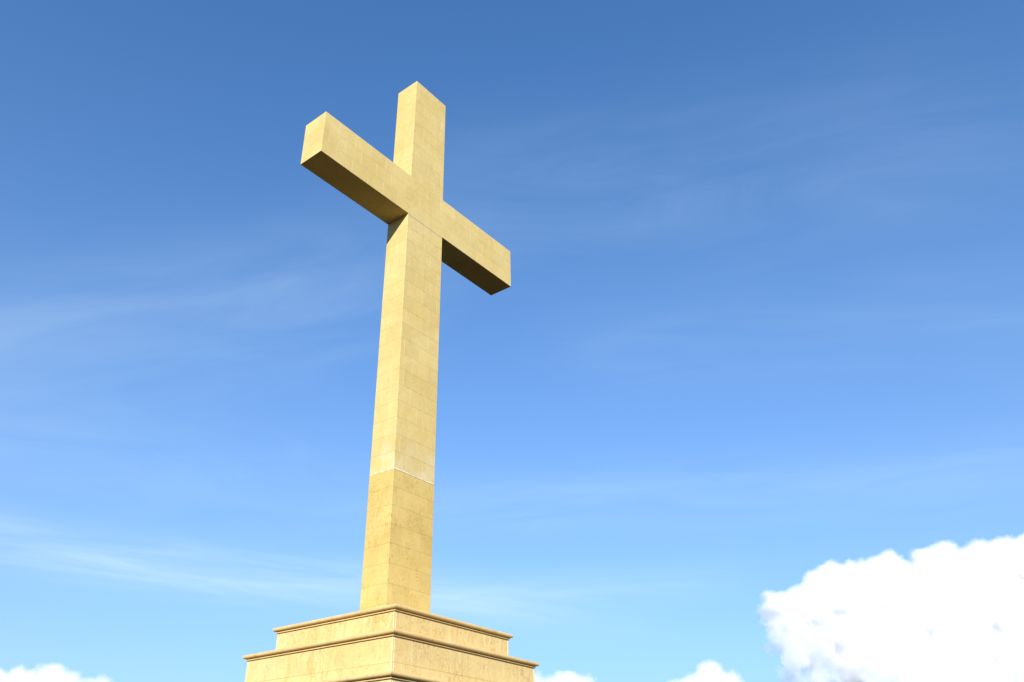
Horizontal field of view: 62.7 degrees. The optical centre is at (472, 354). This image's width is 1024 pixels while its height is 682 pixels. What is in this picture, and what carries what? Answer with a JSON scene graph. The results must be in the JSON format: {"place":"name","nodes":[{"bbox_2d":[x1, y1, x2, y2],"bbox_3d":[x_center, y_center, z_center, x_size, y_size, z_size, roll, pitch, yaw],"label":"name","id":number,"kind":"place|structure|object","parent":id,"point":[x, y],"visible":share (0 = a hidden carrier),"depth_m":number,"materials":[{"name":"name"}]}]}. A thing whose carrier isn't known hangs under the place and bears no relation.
{"place":"outdoors","nodes":[
{"label":"outdoors","id":0,"kind":"place"},
{"bbox_2d":[0,670,73,681],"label":"cloud","id":1,"kind":"structure","parent":0,"point":[52,676],"depth_m":2988.01,"materials":[{"name":"white"}]},
{"bbox_2d":[242,81,538,681],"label":"memorial cross","id":2,"kind":"object","parent":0,"point":[393,629],"visible":1,"depth_m":25.34,"materials":[{"name":"stone"}]},
{"bbox_2d":[0,0,1023,681],"label":"sky","id":3,"kind":"structure","parent":0,"point":[756,337],"materials":[{"name":"blue"}]},
{"bbox_2d":[696,674,728,681],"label":"cloud","id":4,"kind":"structure","parent":0,"point":[707,678],"depth_m":2993.26,"materials":[{"name":"white"}]},
{"bbox_2d":[773,548,1023,681],"bbox_3d":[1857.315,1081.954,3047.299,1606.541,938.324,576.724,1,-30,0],"label":"cloud","id":5,"kind":"structure","parent":0,"point":[969,627],"depth_m":3047.54,"materials":[{"name":"white"}]}
]}

